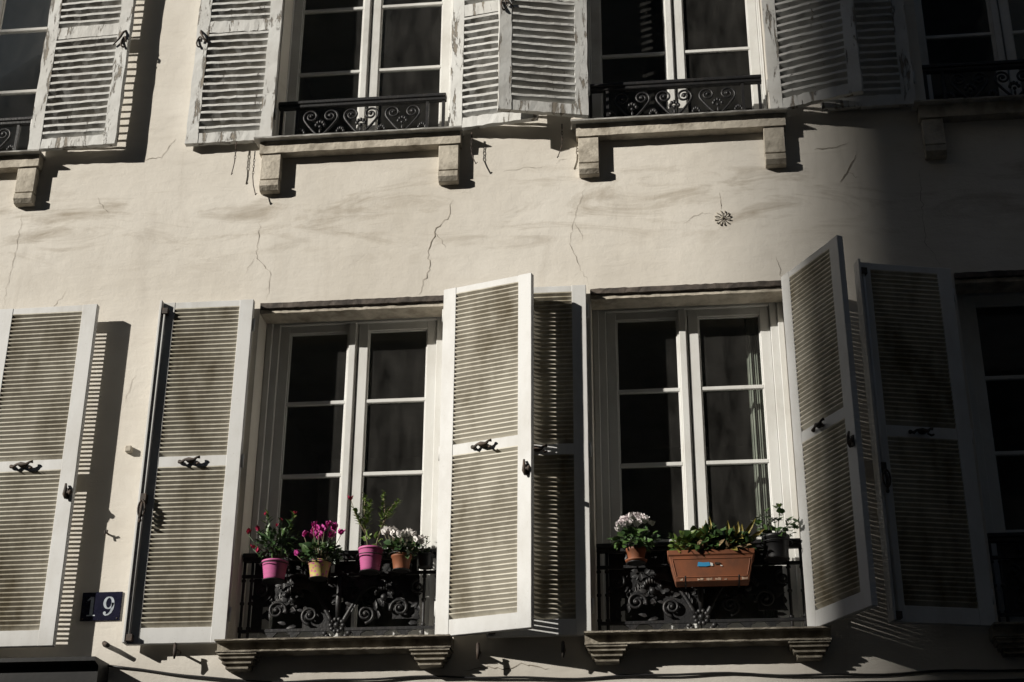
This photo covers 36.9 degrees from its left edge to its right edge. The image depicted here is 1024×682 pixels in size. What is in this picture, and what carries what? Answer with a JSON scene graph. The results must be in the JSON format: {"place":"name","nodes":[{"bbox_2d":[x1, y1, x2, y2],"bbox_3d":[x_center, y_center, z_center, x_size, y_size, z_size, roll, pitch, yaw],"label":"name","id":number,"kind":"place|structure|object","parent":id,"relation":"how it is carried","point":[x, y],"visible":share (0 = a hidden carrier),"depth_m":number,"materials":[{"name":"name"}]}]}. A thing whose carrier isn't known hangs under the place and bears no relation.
{"place":"outdoors","nodes":[
{"label":"outdoors","id":0,"kind":"place"},
{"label":"street","id":1,"kind":"structure","parent":0,"visible":0},
{"bbox_2d":[0,0,1023,681],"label":"apartment building","id":2,"kind":"structure","parent":1,"relation":"on","point":[344,260],"depth_m":9.28,"materials":[{"name":"paint"}]},
{"bbox_2d":[0,116,32,150],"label":"window railing","id":3,"kind":"object","parent":2,"relation":"on","point":[18,122],"depth_m":10.03,"materials":[{"name":"black metal"}]},
{"bbox_2d":[0,0,50,95],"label":"window","id":4,"kind":"structure","parent":2,"relation":"in","point":[23,23],"depth_m":10.56,"materials":[{"name":"paint"}]},
{"bbox_2d":[0,304,99,647],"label":"shutter","id":5,"kind":"object","parent":2,"relation":"attached to","point":[46,357],"visible":1,"depth_m":8.85,"materials":[{"name":"paint"}]},
{"bbox_2d":[27,0,135,151],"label":"shutter","id":6,"kind":"object","parent":2,"relation":"attached to","point":[79,99],"visible":1,"depth_m":9.96,"materials":[{"name":"paint"}]},
{"bbox_2d":[80,592,122,620],"bbox_3d":[-2.282,1.474,8.531,0.230,0.163,0.011,-2,-25,6],"label":"house number plate","id":7,"kind":"object","parent":2,"relation":"attached to","point":[100,606],"visible":1,"depth_m":8.53,"materials":[{"name":"blue metal"}]},
{"bbox_2d":[102,641,109,646],"bbox_3d":[-2.223,1.660,8.397,0.040,0.049,0.110,10,-26,-20],"label":"wall peg","id":8,"kind":"object","parent":2,"relation":"attached to","point":[105,644],"depth_m":8.36,"materials":[{"name":"metal"}]},
{"bbox_2d":[125,445,132,453],"bbox_3d":[-2.220,0.628,8.902,0.038,0.038,0.039,-2,-25,6],"label":"wall peg","id":9,"kind":"object","parent":2,"relation":"attached to","point":[128,448],"depth_m":8.89,"materials":[{"name":"stone"}]},
{"bbox_2d":[173,642,180,658],"bbox_3d":[-1.813,1.688,8.326,0.024,0.089,0.112,-2,-25,6],"label":"shutter stay","id":10,"kind":"object","parent":2,"relation":"attached to","point":[175,650],"visible":1,"depth_m":8.28,"materials":[{"name":"metal"}]},
{"bbox_2d":[122,299,255,645],"bbox_3d":[-1.818,0.693,8.740,0.576,2.066,0.108,-2,-25,5],"label":"shutter","id":11,"kind":"object","parent":2,"relation":"attached to","point":[180,578],"visible":1,"depth_m":8.72,"materials":[{"name":"paint"}]},
{"bbox_2d":[231,142,236,174],"bbox_3d":[-1.739,-1.143,9.616,0.022,0.239,0.012,15,-28,-29],"label":"shutter hook","id":12,"kind":"object","parent":2,"relation":"attached to","point":[234,158],"visible":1,"depth_m":9.62,"materials":[{"name":"metal"}]},
{"bbox_2d":[185,0,283,146],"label":"shutter","id":13,"kind":"object","parent":2,"relation":"attached to","point":[234,80],"visible":1,"depth_m":9.89,"materials":[{"name":"paint"}]},
{"bbox_2d":[252,151,256,194],"bbox_3d":[-1.595,-1.045,9.552,0.048,0.320,0.014,-9,-26,19],"label":"shutter hook","id":14,"kind":"object","parent":2,"relation":"attached to","point":[253,171],"visible":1,"depth_m":9.56,"materials":[{"name":"metal"}]},
{"bbox_2d":[237,548,436,638],"bbox_3d":[-0.956,1.419,8.466,1.117,0.532,0.052,-2,-25,6],"label":"window railing","id":15,"kind":"object","parent":2,"relation":"on","point":[323,611],"depth_m":8.47,"materials":[{"name":"black metal"}]},
{"bbox_2d":[259,551,289,583],"bbox_3d":[-1.299,1.238,8.492,0.169,0.221,0.253,-2,-25,6],"label":"pot holder","id":16,"kind":"object","parent":15,"relation":"attached to","point":[271,580],"visible":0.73,"depth_m":8.41,"materials":[{"name":"black metal"}]},
{"bbox_2d":[246,509,301,578],"bbox_3d":[-1.313,1.130,8.489,0.276,0.393,0.245,20,-31,-36],"label":"potted plant","id":17,"kind":"object","parent":16,"relation":"in","point":[275,569],"visible":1,"depth_m":8.46,"materials":[{"name":"green plant"}]},
{"bbox_2d":[306,558,332,581],"bbox_3d":[-1.050,1.228,8.472,0.149,0.216,0.243,-2,-25,6],"label":"pot holder","id":18,"kind":"object","parent":15,"relation":"attached to","point":[318,578],"visible":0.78,"depth_m":8.39,"materials":[{"name":"black metal"}]},
{"bbox_2d":[294,521,344,576],"bbox_3d":[-1.051,1.152,8.456,0.284,0.319,0.236,-2,-25,6],"label":"potted plant","id":19,"kind":"object","parent":18,"relation":"in","point":[319,567],"visible":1,"depth_m":8.43,"materials":[{"name":"green plant"}]},
{"bbox_2d":[356,552,384,575],"bbox_3d":[-0.769,1.202,8.447,0.159,0.186,0.248,-2,-25,6],"label":"pot holder","id":20,"kind":"object","parent":15,"relation":"attached to","point":[370,572],"visible":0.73,"depth_m":8.37,"materials":[{"name":"black metal"}]},
{"bbox_2d":[348,490,401,569],"bbox_3d":[-0.761,1.045,8.469,0.305,0.466,0.140,-2,-25,6],"label":"potted plant","id":21,"kind":"object","parent":20,"relation":"in","point":[370,560],"visible":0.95,"depth_m":8.46,"materials":[{"name":"green plant"}]},
{"bbox_2d":[389,551,414,572],"bbox_3d":[-0.598,1.194,8.435,0.141,0.181,0.239,-2,-25,6],"label":"pot holder","id":22,"kind":"object","parent":15,"relation":"attached to","point":[400,570],"visible":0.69,"depth_m":8.35,"materials":[{"name":"black metal"}]},
{"bbox_2d":[381,526,426,568],"bbox_3d":[-0.598,1.131,8.403,0.264,0.248,0.202,-2,-25,6],"label":"potted plant","id":23,"kind":"object","parent":22,"relation":"in","point":[401,559],"visible":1,"depth_m":8.37,"materials":[{"name":"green plant"}]},
{"bbox_2d":[415,546,436,569],"bbox_3d":[-0.470,1.188,8.457,0.125,0.149,0.176,-2,-25,6],"label":"pot holder","id":24,"kind":"object","parent":15,"relation":"attached to","point":[425,567],"visible":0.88,"depth_m":8.40,"materials":[{"name":"black metal"}]},
{"bbox_2d":[418,536,433,565],"bbox_3d":[-0.472,1.157,8.439,0.094,0.171,0.100,-2,-25,6],"label":"potted plant","id":25,"kind":"object","parent":24,"relation":"in","point":[425,557],"visible":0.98,"depth_m":8.40,"materials":[{"name":"black plant"}]},
{"bbox_2d":[243,295,443,638],"bbox_3d":[-0.942,0.756,8.864,1.118,2.071,0.316,-2,-25,6],"label":"window","id":26,"kind":"structure","parent":2,"relation":"in","point":[352,318],"depth_m":9.10,"materials":[{"name":"paint"}]},
{"bbox_2d":[278,93,446,135],"bbox_3d":[-0.957,-1.399,9.761,1.085,0.326,0.052,-2,-25,6],"label":"window railing","id":27,"kind":"object","parent":2,"relation":"on","point":[331,104],"depth_m":9.78,"materials":[{"name":"black metal"}]},
{"bbox_2d":[283,0,452,134],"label":"window","id":28,"kind":"structure","parent":2,"relation":"in","point":[369,72],"depth_m":10.15,"materials":[{"name":"paint"}]},
{"bbox_2d":[470,132,477,163],"bbox_3d":[-0.233,-1.187,9.451,0.048,0.232,0.014,-9,-26,19],"label":"shutter hook","id":29,"kind":"object","parent":2,"relation":"attached to","point":[472,148],"visible":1,"depth_m":9.46,"materials":[{"name":"metal"}]},
{"bbox_2d":[476,643,480,658],"bbox_3d":[-0.173,1.653,8.144,0.024,0.089,0.112,-2,-25,6],"label":"shutter stay","id":30,"kind":"object","parent":2,"relation":"attached to","point":[478,652],"visible":1,"depth_m":8.10,"materials":[{"name":"metal"}]},
{"bbox_2d":[434,273,533,636],"bbox_3d":[-0.157,0.591,8.498,0.580,2.066,0.082,-10,-27,22],"label":"shutter","id":31,"kind":"object","parent":2,"relation":"attached to","point":[485,562],"visible":1,"depth_m":8.46,"materials":[{"name":"paint"}]},
{"bbox_2d":[449,0,538,130],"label":"shutter","id":32,"kind":"object","parent":2,"relation":"attached to","point":[474,76],"visible":0.69,"depth_m":9.68,"materials":[{"name":"paint"}]},
{"bbox_2d":[485,285,593,637],"bbox_3d":[0.152,0.613,8.542,0.577,2.066,0.108,-2,-25,5],"label":"shutter","id":33,"kind":"object","parent":2,"relation":"attached to","point":[563,603],"visible":0.63,"depth_m":8.51,"materials":[{"name":"paint"}]},
{"bbox_2d":[497,0,589,117],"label":"shutter","id":34,"kind":"object","parent":2,"relation":"attached to","point":[542,59],"visible":1,"depth_m":9.53,"materials":[{"name":"paint"}]},
{"bbox_2d":[557,124,562,157],"bbox_3d":[0.294,-1.225,9.395,0.040,0.244,0.014,5,-25,-11],"label":"shutter hook","id":35,"kind":"object","parent":2,"relation":"attached to","point":[561,139],"visible":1,"depth_m":9.40,"materials":[{"name":"metal"}]},
{"bbox_2d":[561,641,565,657],"bbox_3d":[0.274,1.634,8.098,0.024,0.089,0.112,-2,-25,6],"label":"shutter stay","id":36,"kind":"object","parent":2,"relation":"attached to","point":[563,649],"visible":1,"depth_m":8.05,"materials":[{"name":"metal"}]},
{"bbox_2d":[108,665,1023,681],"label":"cable","id":37,"kind":"object","parent":2,"relation":"attached to","point":[634,675],"visible":1,"depth_m":8.06,"materials":[{"name":"paint"}]},
{"bbox_2d":[589,74,761,117],"bbox_3d":[1.012,-1.480,9.560,1.085,0.326,0.052,-2,-25,6],"label":"window railing","id":38,"kind":"object","parent":2,"relation":"on","point":[683,84],"depth_m":9.58,"materials":[{"name":"black metal"}]},
{"bbox_2d":[587,0,767,117],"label":"window","id":39,"kind":"structure","parent":2,"relation":"in","point":[754,49],"depth_m":9.91,"materials":[{"name":"paint"}]},
{"bbox_2d":[591,280,803,630],"bbox_3d":[1.032,0.694,8.703,1.118,2.071,0.407,-2,-25,6],"label":"window","id":40,"kind":"structure","parent":2,"relation":"in","point":[761,308],"depth_m":8.90,"materials":[{"name":"paint"}]},
{"bbox_2d":[596,538,806,630],"bbox_3d":[1.014,1.338,8.264,1.117,0.532,0.052,-2,-25,6],"label":"window railing","id":41,"kind":"object","parent":2,"relation":"on","point":[682,607],"depth_m":8.27,"materials":[{"name":"black metal"}]},
{"bbox_2d":[622,543,648,565],"bbox_3d":[0.672,1.139,8.305,0.145,0.174,0.241,-2,-25,6],"label":"pot holder","id":42,"kind":"object","parent":41,"relation":"attached to","point":[636,563],"visible":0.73,"depth_m":8.22,"materials":[{"name":"black metal"}]},
{"bbox_2d":[608,512,662,562],"bbox_3d":[0.663,1.064,8.297,0.308,0.285,0.233,-2,-25,6],"label":"potted plant","id":43,"kind":"object","parent":42,"relation":"in","point":[638,551],"visible":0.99,"depth_m":8.26,"materials":[{"name":"green plant"}]},
{"bbox_2d":[683,543,739,588],"bbox_3d":[1.065,1.176,8.223,0.289,0.300,0.269,-2,-25,6],"label":"trough hanger","id":44,"kind":"object","parent":41,"relation":"hanging from","point":[738,580],"visible":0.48,"depth_m":8.08,"materials":[{"name":"black metal"}]},
{"bbox_2d":[667,517,763,586],"bbox_3d":[1.091,1.113,8.201,0.529,0.375,0.268,-2,-25,6],"label":"flower trough","id":45,"kind":"object","parent":44,"relation":"in","point":[705,558],"visible":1,"depth_m":8.12,"materials":[{"name":"plastic"}]},
{"bbox_2d":[759,538,792,562],"bbox_3d":[1.415,1.106,8.235,0.177,0.165,0.232,-2,-25,6],"label":"pot holder","id":46,"kind":"object","parent":41,"relation":"attached to","point":[777,559],"visible":0.62,"depth_m":8.17,"materials":[{"name":"black metal"}]},
{"bbox_2d":[751,503,799,556],"bbox_3d":[1.416,1.025,8.260,0.265,0.312,0.204,-2,-25,6],"label":"potted plant","id":47,"kind":"object","parent":46,"relation":"in","point":[773,547],"visible":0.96,"depth_m":8.19,"materials":[{"name":"green plant"}]},
{"bbox_2d":[714,211,730,224],"bbox_3d":[1.251,-0.731,9.116,0.102,0.102,0.015,-2,-25,6],"label":"wall tie","id":48,"kind":"object","parent":2,"relation":"attached to","point":[722,217],"depth_m":9.11,"materials":[{"name":"metal"}]},
{"bbox_2d":[761,0,862,110],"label":"shutter","id":49,"kind":"object","parent":2,"relation":"attached to","point":[812,52],"visible":1,"depth_m":9.37,"materials":[{"name":"paint"}]},
{"bbox_2d":[781,235,877,625],"bbox_3d":[1.652,0.466,8.201,0.082,2.066,0.580,11,-27,-21],"label":"shutter","id":50,"kind":"object","parent":2,"relation":"attached to","point":[837,560],"visible":1,"depth_m":8.14,"materials":[{"name":"paint"}]},
{"bbox_2d":[821,0,915,111],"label":"shutter","id":51,"kind":"object","parent":2,"relation":"attached to","point":[888,76],"visible":0.62,"depth_m":9.39,"materials":[{"name":"paint"}]},
{"bbox_2d":[854,259,994,626],"bbox_3d":[2.223,0.501,8.271,0.576,2.066,0.108,4,-25,-7],"label":"shutter","id":52,"kind":"object","parent":2,"relation":"attached to","point":[934,557],"visible":1,"depth_m":8.25,"materials":[{"name":"paint"}]},
{"bbox_2d":[914,0,1023,98],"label":"window","id":53,"kind":"structure","parent":2,"relation":"in","point":[1001,33],"depth_m":9.70,"materials":[{"name":"paint"}]},
{"bbox_2d":[922,59,1023,99],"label":"window railing","id":54,"kind":"object","parent":2,"relation":"on","point":[965,67],"depth_m":9.40,"materials":[{"name":"black metal"}]},
{"bbox_2d":[954,270,1023,621],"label":"window","id":55,"kind":"structure","parent":2,"relation":"in","point":[973,292],"depth_m":8.75,"materials":[{"name":"paint"}]},
{"bbox_2d":[987,532,1023,621],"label":"window railing","id":56,"kind":"object","parent":2,"relation":"on","point":[1010,545],"depth_m":8.13,"materials":[{"name":"black metal"}]}
]}

